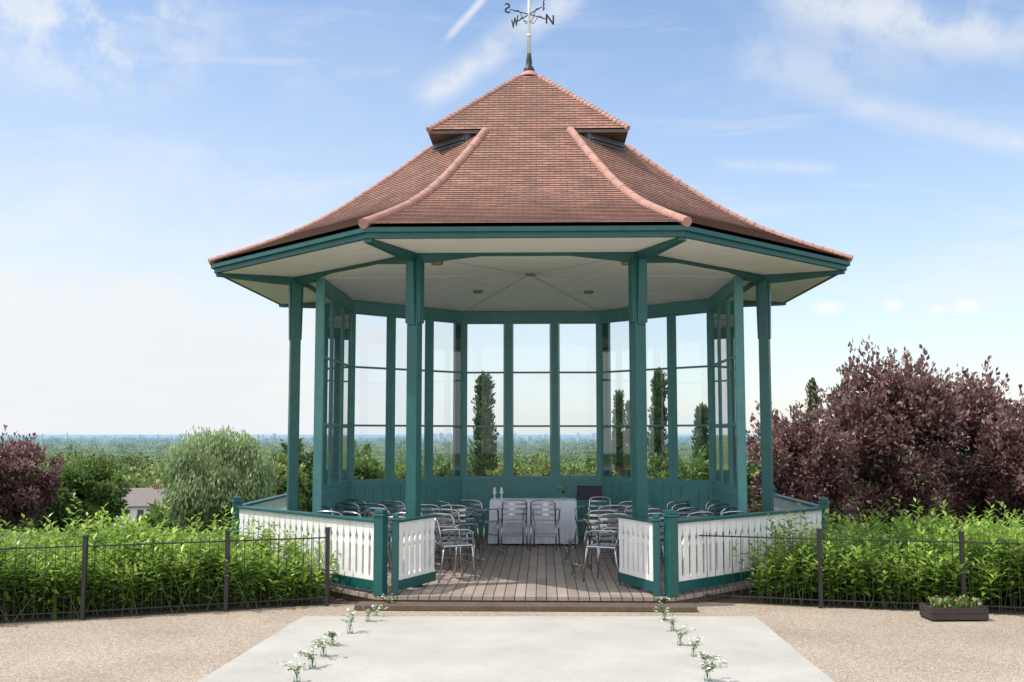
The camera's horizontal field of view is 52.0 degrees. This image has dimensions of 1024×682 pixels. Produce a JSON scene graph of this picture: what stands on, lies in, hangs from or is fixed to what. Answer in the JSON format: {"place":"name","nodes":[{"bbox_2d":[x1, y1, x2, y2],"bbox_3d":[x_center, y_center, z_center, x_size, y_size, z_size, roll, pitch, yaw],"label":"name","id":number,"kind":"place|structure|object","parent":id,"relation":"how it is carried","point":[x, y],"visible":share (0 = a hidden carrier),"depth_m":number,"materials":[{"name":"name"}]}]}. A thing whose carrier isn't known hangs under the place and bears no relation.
{"place":"outdoors","nodes":[
{"label":"outdoors","id":0,"kind":"place"},
{"bbox_2d":[119,482,165,529],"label":"house","id":1,"kind":"structure","parent":0,"point":[136,499],"depth_m":212.77,"materials":[{"name":"white paint"}]},
{"bbox_2d":[0,435,1005,551],"bbox_3d":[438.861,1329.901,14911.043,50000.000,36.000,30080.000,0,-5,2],"label":"ground","id":2,"kind":"structure","parent":0,"point":[104,442],"depth_m":3012.28,"materials":[{"name":"green plant"}]},
{"bbox_2d":[0,424,66,531],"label":"purple tree","id":3,"kind":"object","parent":2,"relation":"on","point":[32,493],"visible":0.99,"depth_m":31.83,"materials":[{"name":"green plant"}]},
{"bbox_2d":[31,487,83,531],"bbox_3d":[-17.578,6.610,40.219,1.980,2.074,2.194,-3,-6,34],"label":"green tree","id":4,"kind":"object","parent":2,"relation":"on","point":[59,506],"visible":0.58,"depth_m":39.91,"materials":[{"name":"green plant"}]},
{"bbox_2d":[45,444,131,531],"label":"green tree","id":5,"kind":"object","parent":2,"relation":"on","point":[93,490],"visible":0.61,"depth_m":45.62,"materials":[{"name":"green plant"}]},
{"bbox_2d":[140,505,179,531],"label":"green tree","id":6,"kind":"object","parent":2,"relation":"on","point":[158,517],"visible":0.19,"depth_m":59.49,"materials":[{"name":"green plant"}]},
{"bbox_2d":[153,424,282,531],"bbox_3d":[-11.144,5.485,39.925,4.571,4.653,5.072,0,-5,2],"label":"willow tree","id":7,"kind":"object","parent":2,"relation":"on","point":[208,476],"visible":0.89,"depth_m":38.80,"materials":[{"name":"green plant"}]},
{"bbox_2d":[269,450,307,510],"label":"green tree","id":8,"kind":"object","parent":2,"relation":"on","point":[282,467],"visible":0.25,"depth_m":47.62,"materials":[{"name":"green plant"}]},
{"bbox_2d":[267,438,312,531],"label":"green tree","id":9,"kind":"object","parent":2,"relation":"on","point":[307,490],"visible":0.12,"depth_m":59.62,"materials":[{"name":"green plant"}]},
{"bbox_2d":[354,440,384,479],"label":"green tree","id":10,"kind":"object","parent":2,"relation":"on","point":[364,468],"visible":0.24,"depth_m":69.31,"materials":[{"name":"green plant"}]},
{"bbox_2d":[378,458,405,477],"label":"green tree","id":11,"kind":"object","parent":2,"relation":"on","point":[400,472],"visible":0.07,"depth_m":84.55,"materials":[{"name":"green plant"}]},
{"bbox_2d":[422,453,452,476],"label":"green tree","id":12,"kind":"object","parent":2,"relation":"on","point":[444,471],"visible":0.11,"depth_m":74.44,"materials":[{"name":"green plant"}]},
{"bbox_2d":[467,370,498,475],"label":"poplar tree","id":13,"kind":"object","parent":2,"relation":"on","point":[483,454],"visible":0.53,"depth_m":79.41,"materials":[{"name":"green plant"}]},
{"bbox_2d":[0,435,968,473],"bbox_3d":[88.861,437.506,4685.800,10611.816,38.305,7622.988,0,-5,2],"label":"distant woodland","id":14,"kind":"object","parent":2,"relation":"on","point":[586,448],"visible":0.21,"depth_m":2153.75,"materials":[{"name":"green plant"}]},
{"bbox_2d":[0,452,1016,533],"bbox_3d":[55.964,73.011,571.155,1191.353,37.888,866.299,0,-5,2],"label":"valley woodland","id":15,"kind":"object","parent":2,"relation":"on","point":[148,479],"visible":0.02,"depth_m":635.45,"materials":[{"name":"green plant"}]},
{"bbox_2d":[485,451,538,475],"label":"green tree","id":16,"kind":"object","parent":2,"relation":"on","point":[517,468],"visible":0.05,"depth_m":59.45,"materials":[{"name":"green plant"}]},
{"bbox_2d":[208,70,852,611],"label":"bandstand","id":17,"kind":"structure","parent":2,"relation":"on","point":[528,196],"depth_m":15.06,"materials":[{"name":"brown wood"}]},
{"bbox_2d":[322,295,331,488],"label":"window","id":18,"kind":"structure","parent":17,"relation":"in","point":[328,300],"depth_m":16.03,"materials":[{"name":"clear glass"}]},
{"bbox_2d":[332,300,342,486],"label":"window","id":19,"kind":"structure","parent":17,"relation":"in","point":[338,308],"depth_m":16.80,"materials":[{"name":"glass"}]},
{"bbox_2d":[342,307,351,483],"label":"window","id":20,"kind":"structure","parent":17,"relation":"in","point":[348,313],"depth_m":17.66,"materials":[{"name":"clear glass"}]},
{"bbox_2d":[335,502,373,533],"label":"slatted chair","id":21,"kind":"object","parent":17,"relation":"on","point":[344,507],"visible":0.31,"depth_m":16.33,"materials":[{"name":"metal"}]},
{"bbox_2d":[345,499,368,546],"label":"slatted chair","id":22,"kind":"object","parent":17,"relation":"on","point":[361,504],"visible":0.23,"depth_m":17.07,"materials":[{"name":"metal"}]},
{"bbox_2d":[341,511,390,569],"bbox_3d":[-2.058,2.778,14.646,0.494,0.831,0.597,-4,-7,42],"label":"slatted chair","id":23,"kind":"object","parent":17,"relation":"on","point":[363,536],"visible":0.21,"depth_m":14.53,"materials":[{"name":"metal"}]},
{"bbox_2d":[354,312,387,481],"bbox_3d":[-2.465,0.973,18.275,0.722,2.916,0.028,5,-7,-43],"label":"window","id":24,"kind":"structure","parent":17,"relation":"in","point":[365,367],"depth_m":18.43,"materials":[{"name":"clear glass"}]},
{"bbox_2d":[364,507,391,565],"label":"slatted chair","id":25,"kind":"object","parent":17,"relation":"on","point":[367,512],"visible":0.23,"depth_m":15.21,"materials":[{"name":"metal"}]},
{"bbox_2d":[364,503,404,542],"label":"slatted chair","id":26,"kind":"object","parent":17,"relation":"on","point":[383,505],"visible":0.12,"depth_m":16.12,"materials":[{"name":"metal"}]},
{"bbox_2d":[381,500,404,538],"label":"slatted chair","id":27,"kind":"object","parent":17,"relation":"on","point":[391,509],"visible":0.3,"depth_m":16.79,"materials":[{"name":"metal"}]},
{"bbox_2d":[387,516,424,562],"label":"slatted chair","id":28,"kind":"object","parent":17,"relation":"on","point":[389,527],"visible":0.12,"depth_m":13.63,"materials":[{"name":"metal"}]},
{"bbox_2d":[394,316,426,479],"bbox_3d":[-1.833,1.025,18.870,0.722,2.916,0.028,5,-7,-43],"label":"window","id":29,"kind":"structure","parent":17,"relation":"in","point":[425,320],"depth_m":19.00,"materials":[{"name":"clear glass"}]},
{"bbox_2d":[397,508,440,562],"bbox_3d":[-1.372,2.834,15.280,0.494,0.831,0.597,-3,-6,26],"label":"slatted chair","id":30,"kind":"object","parent":17,"relation":"on","point":[438,547],"visible":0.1,"depth_m":15.39,"materials":[{"name":"metal"}]},
{"bbox_2d":[421,504,444,540],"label":"slatted chair","id":31,"kind":"object","parent":17,"relation":"on","point":[430,509],"visible":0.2,"depth_m":15.96,"materials":[{"name":"metal"}]},
{"bbox_2d":[432,319,461,478],"bbox_3d":[-1.200,1.077,19.465,0.722,2.916,0.028,5,-7,-43],"label":"window","id":32,"kind":"structure","parent":17,"relation":"in","point":[460,476],"depth_m":19.48,"materials":[{"name":"clear glass"}]},
{"bbox_2d":[429,518,475,582],"bbox_3d":[-0.825,2.696,13.710,0.597,0.831,0.494,2,-6,-26],"label":"slatted chair","id":33,"kind":"object","parent":17,"relation":"on","point":[459,544],"visible":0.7,"depth_m":13.61,"materials":[{"name":"metal"}]},
{"bbox_2d":[429,512,476,575],"bbox_3d":[-0.833,2.756,14.398,0.494,0.831,0.597,-3,-6,32],"label":"slatted chair","id":34,"kind":"object","parent":17,"relation":"on","point":[452,538],"visible":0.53,"depth_m":14.25,"materials":[{"name":"metal"}]},
{"bbox_2d":[433,508,475,567],"bbox_3d":[-0.847,2.828,15.220,0.494,0.831,0.597,-2,-5,24],"label":"slatted chair","id":35,"kind":"object","parent":17,"relation":"on","point":[458,520],"visible":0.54,"depth_m":15.05,"materials":[{"name":"metal"}]},
{"bbox_2d":[438,504,471,559],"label":"slatted chair","id":36,"kind":"object","parent":17,"relation":"on","point":[466,526],"visible":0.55,"depth_m":15.87,"materials":[{"name":"metal"}]},
{"bbox_2d":[437,501,480,554],"bbox_3d":[-0.868,2.960,16.715,0.597,0.831,0.494,3,-6,-33],"label":"slatted chair","id":37,"kind":"object","parent":17,"relation":"on","point":[463,512],"visible":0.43,"depth_m":16.65,"materials":[{"name":"metal"}]},
{"bbox_2d":[460,499,499,551],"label":"slatted chair","id":38,"kind":"object","parent":17,"relation":"on","point":[483,521],"visible":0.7,"depth_m":17.06,"materials":[{"name":"metal"}]},
{"bbox_2d":[467,322,504,477],"bbox_3d":[-0.501,1.101,19.729,0.722,2.916,0.028,0,-5,2],"label":"window","id":39,"kind":"structure","parent":17,"relation":"in","point":[503,323],"depth_m":19.71,"materials":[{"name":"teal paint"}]},
{"bbox_2d":[497,499,527,549],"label":"slatted chair","id":40,"kind":"object","parent":17,"relation":"on","point":[502,520],"visible":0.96,"depth_m":17.20,"materials":[{"name":"metal"}]},
{"bbox_2d":[505,0,553,71],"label":"weathervane","id":41,"kind":"object","parent":17,"relation":"on","point":[529,66],"visible":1,"depth_m":17.12,"materials":[{"name":"black metal"}]},
{"bbox_2d":[512,322,550,477],"bbox_3d":[0.368,1.098,19.704,0.722,2.916,0.028,0,-5,2],"label":"window","id":42,"kind":"structure","parent":17,"relation":"in","point":[512,322],"depth_m":19.68,"materials":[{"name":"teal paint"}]},
{"bbox_2d":[529,499,560,550],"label":"slatted chair","id":43,"kind":"object","parent":17,"relation":"on","point":[540,509],"visible":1,"depth_m":17.08,"materials":[{"name":"metal"}]},
{"bbox_2d":[558,322,596,477],"bbox_3d":[1.238,1.096,19.678,0.722,2.916,0.028,0,-5,2],"label":"window","id":44,"kind":"structure","parent":17,"relation":"in","point":[559,323],"depth_m":19.65,"materials":[{"name":"clear glass"}]},
{"bbox_2d":[576,486,601,542],"bbox_3d":[1.365,3.029,18.372,0.440,0.987,0.312,-1,-5,14],"label":"music stand","id":45,"kind":"object","parent":17,"relation":"on","point":[586,492],"visible":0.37,"depth_m":18.33,"materials":[{"name":"black metal"}]},
{"bbox_2d":[574,496,611,547],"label":"slatted chair","id":46,"kind":"object","parent":17,"relation":"on","point":[589,506],"visible":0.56,"depth_m":17.75,"materials":[{"name":"metal"}]},
{"bbox_2d":[583,509,618,568],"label":"slatted chair","id":47,"kind":"object","parent":17,"relation":"on","point":[596,533],"visible":0.62,"depth_m":14.83,"materials":[{"name":"metal"}]},
{"bbox_2d":[582,527,620,584],"bbox_3d":[1.268,2.680,13.528,0.597,0.831,0.494,-3,-6,30],"label":"slatted chair","id":48,"kind":"object","parent":17,"relation":"on","point":[599,545],"visible":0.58,"depth_m":13.45,"materials":[{"name":"metal"}]},
{"bbox_2d":[584,505,623,555],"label":"slatted chair","id":49,"kind":"object","parent":17,"relation":"on","point":[622,509],"visible":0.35,"depth_m":15.84,"materials":[{"name":"metal"}]},
{"bbox_2d":[590,513,627,569],"bbox_3d":[1.345,2.755,14.382,0.494,0.831,0.597,1,-5,-7],"label":"slatted chair","id":50,"kind":"object","parent":17,"relation":"on","point":[599,525],"visible":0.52,"depth_m":14.16,"materials":[{"name":"metal"}]},
{"bbox_2d":[601,319,630,478],"bbox_3d":[1.920,1.069,19.373,0.028,2.916,0.722,5,-7,-43],"label":"window","id":51,"kind":"structure","parent":17,"relation":"in","point":[623,319],"depth_m":19.44,"materials":[{"name":"clear glass"}]},
{"bbox_2d":[611,501,631,552],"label":"slatted chair","id":52,"kind":"object","parent":17,"relation":"on","point":[621,511],"visible":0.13,"depth_m":16.69,"materials":[{"name":"metal"}]},
{"bbox_2d":[615,505,651,536],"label":"slatted chair","id":53,"kind":"object","parent":17,"relation":"on","point":[628,510],"visible":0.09,"depth_m":15.73,"materials":[{"name":"metal"}]},
{"bbox_2d":[648,512,663,559],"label":"slatted chair","id":54,"kind":"object","parent":17,"relation":"on","point":[662,539],"visible":0.07,"depth_m":14.31,"materials":[{"name":"metal"}]},
{"bbox_2d":[648,508,663,563],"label":"slatted chair","id":55,"kind":"object","parent":17,"relation":"on","point":[660,528],"visible":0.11,"depth_m":15.16,"materials":[{"name":"metal"}]},
{"bbox_2d":[646,315,669,480],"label":"window","id":56,"kind":"structure","parent":17,"relation":"in","point":[650,369],"depth_m":18.55,"materials":[{"name":"teal paint"}]},
{"bbox_2d":[660,517,663,564],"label":"slatted chair","id":57,"kind":"object","parent":17,"relation":"on","point":[661,530],"visible":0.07,"depth_m":13.42,"materials":[{"name":"metal"}]},
{"bbox_2d":[649,500,688,521],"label":"slatted chair","id":58,"kind":"object","parent":17,"relation":"on","point":[668,505],"visible":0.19,"depth_m":16.80,"materials":[{"name":"metal"}]},
{"bbox_2d":[661,503,689,554],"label":"slatted chair","id":59,"kind":"object","parent":17,"relation":"on","point":[673,506],"visible":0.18,"depth_m":16.09,"materials":[{"name":"metal"}]},
{"bbox_2d":[661,507,698,548],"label":"slatted chair","id":60,"kind":"object","parent":17,"relation":"on","point":[682,517],"visible":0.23,"depth_m":15.24,"materials":[{"name":"metal"}]},
{"bbox_2d":[674,311,708,481],"bbox_3d":[3.113,0.959,18.112,0.028,2.916,0.722,5,-7,-43],"label":"window","id":61,"kind":"structure","parent":17,"relation":"in","point":[704,366],"depth_m":18.28,"materials":[{"name":"teal paint"}]},
{"bbox_2d":[687,511,713,566],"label":"slatted chair","id":62,"kind":"object","parent":17,"relation":"on","point":[691,513],"visible":0.14,"depth_m":14.43,"materials":[{"name":"metal"}]},
{"bbox_2d":[685,500,719,514],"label":"slatted chair","id":63,"kind":"object","parent":17,"relation":"on","point":[707,504],"visible":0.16,"depth_m":16.80,"materials":[{"name":"metal"}]},
{"bbox_2d":[691,504,728,543],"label":"slatted chair","id":64,"kind":"object","parent":17,"relation":"on","point":[716,514],"visible":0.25,"depth_m":15.98,"materials":[{"name":"metal"}]},
{"bbox_2d":[710,305,719,484],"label":"window","id":65,"kind":"structure","parent":17,"relation":"in","point":[713,312],"depth_m":17.51,"materials":[{"name":"clear glass"}]},
{"bbox_2d":[718,299,728,486],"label":"window","id":66,"kind":"structure","parent":17,"relation":"in","point":[721,306],"depth_m":16.64,"materials":[{"name":"clear glass"}]},
{"bbox_2d":[728,294,736,489],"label":"window","id":67,"kind":"structure","parent":17,"relation":"in","point":[730,299],"depth_m":15.87,"materials":[{"name":"glass"}]},
{"bbox_3d":[0.370,3.128,18.193,1.420,0.750,0.600,0,-5,2],"label":"trestle table","id":68,"kind":"object","parent":17,"relation":"on","visible":0},
{"bbox_2d":[488,498,577,543],"bbox_3d":[0.370,3.111,18.195,1.554,0.727,0.750,0,-5,2],"label":"tablecloth","id":69,"kind":"object","parent":68,"relation":"on","point":[567,520],"visible":0.75,"depth_m":17.86,"materials":[{"name":"white fabric"}]},
{"bbox_2d":[531,451,567,475],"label":"green tree","id":70,"kind":"object","parent":2,"relation":"on","point":[543,469],"visible":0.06,"depth_m":73.48,"materials":[{"name":"green plant"}]},
{"bbox_2d":[568,454,613,476],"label":"green tree","id":71,"kind":"object","parent":2,"relation":"on","point":[592,467],"visible":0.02,"depth_m":64.31,"materials":[{"name":"green plant"}]},
{"bbox_2d":[611,388,628,476],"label":"poplar tree","id":72,"kind":"object","parent":2,"relation":"on","point":[620,462],"visible":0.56,"depth_m":83.21,"materials":[{"name":"green plant"}]},
{"bbox_2d":[624,399,629,476],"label":"poplar tree","id":73,"kind":"object","parent":2,"relation":"on","point":[627,429],"visible":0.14,"depth_m":87.21,"materials":[{"name":"green plant"}]},
{"bbox_2d":[647,366,667,475],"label":"poplar tree","id":74,"kind":"object","parent":2,"relation":"on","point":[658,416],"visible":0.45,"depth_m":79.22,"materials":[{"name":"green plant"}]},
{"bbox_2d":[647,445,708,479],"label":"green tree","id":75,"kind":"object","parent":2,"relation":"on","point":[698,469],"visible":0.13,"depth_m":60.73,"materials":[{"name":"green plant"}]},
{"bbox_2d":[691,402,708,465],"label":"poplar tree","id":76,"kind":"object","parent":2,"relation":"on","point":[701,417],"visible":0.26,"depth_m":75.08,"materials":[{"name":"green plant"}]},
{"bbox_2d":[747,462,761,531],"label":"green tree","id":77,"kind":"object","parent":2,"relation":"on","point":[750,472],"visible":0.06,"depth_m":64.11,"materials":[{"name":"green plant"}]},
{"bbox_2d":[746,386,863,517],"bbox_3d":[7.745,3.314,28.631,3.730,4.222,3.346,4,-6,-39],"label":"purple tree","id":78,"kind":"object","parent":2,"relation":"on","point":[808,460],"visible":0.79,"depth_m":27.95,"materials":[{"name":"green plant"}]},
{"bbox_2d":[805,377,819,421],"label":"poplar tree","id":79,"kind":"object","parent":2,"relation":"on","point":[811,393],"visible":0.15,"depth_m":93.99,"materials":[{"name":"green plant"}]},
{"bbox_2d":[830,383,849,533],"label":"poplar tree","id":80,"kind":"object","parent":2,"relation":"on","point":[837,397],"visible":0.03,"depth_m":90.81,"materials":[{"name":"green plant"}]},
{"bbox_2d":[829,482,934,533],"bbox_3d":[12.527,6.371,39.217,5.306,2.389,6.018,0,-5,2],"label":"green tree","id":81,"kind":"object","parent":2,"relation":"on","point":[841,514],"visible":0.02,"depth_m":37.40,"materials":[{"name":"green plant"}]},
{"bbox_2d":[809,335,969,533],"bbox_3d":[11.004,2.772,30.577,4.404,6.058,4.599,0,-5,2],"label":"purple tree","id":82,"kind":"object","parent":2,"relation":"on","point":[900,412],"visible":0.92,"depth_m":29.63,"materials":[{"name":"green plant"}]},
{"bbox_2d":[905,355,1023,530],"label":"purple tree","id":83,"kind":"object","parent":2,"relation":"on","point":[978,399],"visible":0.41,"depth_m":32.75,"materials":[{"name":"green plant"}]},
{"bbox_2d":[931,489,1023,530],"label":"green tree","id":84,"kind":"object","parent":2,"relation":"on","point":[942,515],"visible":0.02,"depth_m":41.40,"materials":[{"name":"green plant"}]},
{"bbox_2d":[969,384,1023,528],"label":"purple tree","id":85,"kind":"object","parent":2,"relation":"on","point":[1000,458],"visible":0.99,"depth_m":30.13,"materials":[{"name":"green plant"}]},
{"bbox_2d":[0,601,1023,681],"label":"gravel path","id":86,"kind":"structure","parent":0,"point":[853,645],"depth_m":10.22,"materials":[{"name":"beige gravel"}]},
{"bbox_2d":[0,527,330,619],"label":"metal fence","id":87,"kind":"object","parent":86,"relation":"on","point":[85,546],"visible":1,"depth_m":11.77,"materials":[{"name":"black metal"}]},
{"bbox_2d":[372,601,387,615],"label":"flower jar","id":88,"kind":"object","parent":86,"relation":"on","point":[376,612],"visible":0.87,"depth_m":11.59,"materials":[{"name":"clear glass"}]},
{"bbox_2d":[197,616,833,681],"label":"concrete slab","id":89,"kind":"structure","parent":86,"relation":"on","point":[519,649],"depth_m":9.69,"materials":[{"name":"grey concrete"}]},
{"bbox_2d":[278,661,305,681],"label":"flower jar","id":90,"kind":"object","parent":89,"relation":"on","point":[296,677],"visible":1,"depth_m":8.46,"materials":[{"name":"white glass"}]},
{"bbox_2d":[293,639,317,668],"bbox_3d":[-1.763,2.694,9.015,0.195,0.224,0.239,-1,-5,6],"label":"flower jar","id":91,"kind":"object","parent":89,"relation":"on","point":[312,663],"visible":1,"depth_m":8.98,"materials":[{"name":"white glass"}]},
{"bbox_2d":[315,638,337,656],"bbox_3d":[-1.681,2.758,9.447,0.192,0.173,0.229,3,-6,-30],"label":"flower jar","id":92,"kind":"object","parent":89,"relation":"on","point":[323,651],"visible":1,"depth_m":9.46,"materials":[{"name":"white glass"}]},
{"bbox_2d":[325,630,339,645],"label":"flower jar","id":93,"kind":"object","parent":89,"relation":"on","point":[330,633],"visible":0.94,"depth_m":9.95,"materials":[{"name":"clear glass"}]},
{"bbox_2d":[341,609,356,633],"bbox_3d":[-1.655,2.834,10.617,0.186,0.226,0.182,1,-5,-12],"label":"flower jar","id":94,"kind":"object","parent":89,"relation":"on","point":[349,629],"visible":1,"depth_m":10.56,"materials":[{"name":"clear glass"}]},
{"bbox_2d":[362,605,381,621],"bbox_3d":[-1.519,2.922,11.278,0.179,0.166,0.183,3,-6,-33],"label":"flower jar","id":95,"kind":"object","parent":89,"relation":"on","point":[367,618],"visible":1,"depth_m":11.23,"materials":[{"name":"clear glass"}]},
{"bbox_2d":[653,606,669,619],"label":"flower jar","id":96,"kind":"object","parent":89,"relation":"on","point":[664,614],"visible":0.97,"depth_m":11.32,"materials":[{"name":"clear glass"}]},
{"bbox_2d":[660,611,676,630],"bbox_3d":[1.603,2.862,10.727,0.165,0.190,0.203,-2,-5,18],"label":"flower jar","id":97,"kind":"object","parent":89,"relation":"on","point":[672,625],"visible":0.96,"depth_m":10.69,"materials":[{"name":"white plant"}]},
{"bbox_2d":[670,625,694,645],"bbox_3d":[1.621,2.804,10.019,0.194,0.180,0.198,4,-6,-35],"label":"flower jar","id":98,"kind":"object","parent":89,"relation":"on","point":[679,641],"visible":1,"depth_m":9.97,"materials":[{"name":"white glass"}]},
{"bbox_2d":[688,637,704,656],"bbox_3d":[1.677,2.750,9.461,0.156,0.190,0.154,5,-7,-43],"label":"flower jar","id":99,"kind":"object","parent":89,"relation":"on","point":[693,652],"visible":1,"depth_m":9.46,"materials":[{"name":"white glass"}]},
{"bbox_2d":[698,652,721,667],"bbox_3d":[1.685,2.746,9.050,0.223,0.126,0.130,1,-5,-14],"label":"flower jar","id":100,"kind":"object","parent":89,"relation":"on","point":[704,659],"visible":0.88,"depth_m":9.02,"materials":[{"name":"white plant"}]},
{"bbox_2d":[700,657,727,681],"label":"flower jar","id":101,"kind":"object","parent":89,"relation":"on","point":[707,676],"visible":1,"depth_m":8.52,"materials":[{"name":"white plant"}]},
{"bbox_2d":[681,528,1023,611],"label":"metal fence","id":102,"kind":"object","parent":86,"relation":"on","point":[819,539],"visible":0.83,"depth_m":12.12,"materials":[{"name":"black metal"}]},
{"bbox_2d":[919,594,988,621],"bbox_3d":[4.821,2.902,11.458,0.620,0.264,0.360,0,-5,-2],"label":"planter box","id":103,"kind":"object","parent":86,"relation":"on","point":[946,608],"visible":1,"depth_m":11.32,"materials":[{"name":"brown wood"}]},
{"bbox_2d":[0,561,1023,623],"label":"soil bed","id":104,"kind":"object","parent":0,"point":[335,601],"depth_m":12.39,"materials":[{"name":"brown soil"}]},
{"bbox_2d":[0,493,340,621],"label":"laurel hedge","id":105,"kind":"object","parent":104,"relation":"on","point":[112,534],"visible":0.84,"depth_m":12.16,"materials":[{"name":"green plant"}]},
{"bbox_2d":[733,497,1023,611],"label":"laurel hedge","id":106,"kind":"object","parent":104,"relation":"on","point":[939,531],"visible":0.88,"depth_m":12.42,"materials":[{"name":"green plant"}]},
{"bbox_2d":[0,0,1023,434],"label":"sky","id":107,"kind":"structure","parent":0,"point":[143,143],"materials":[{"name":"blue"}]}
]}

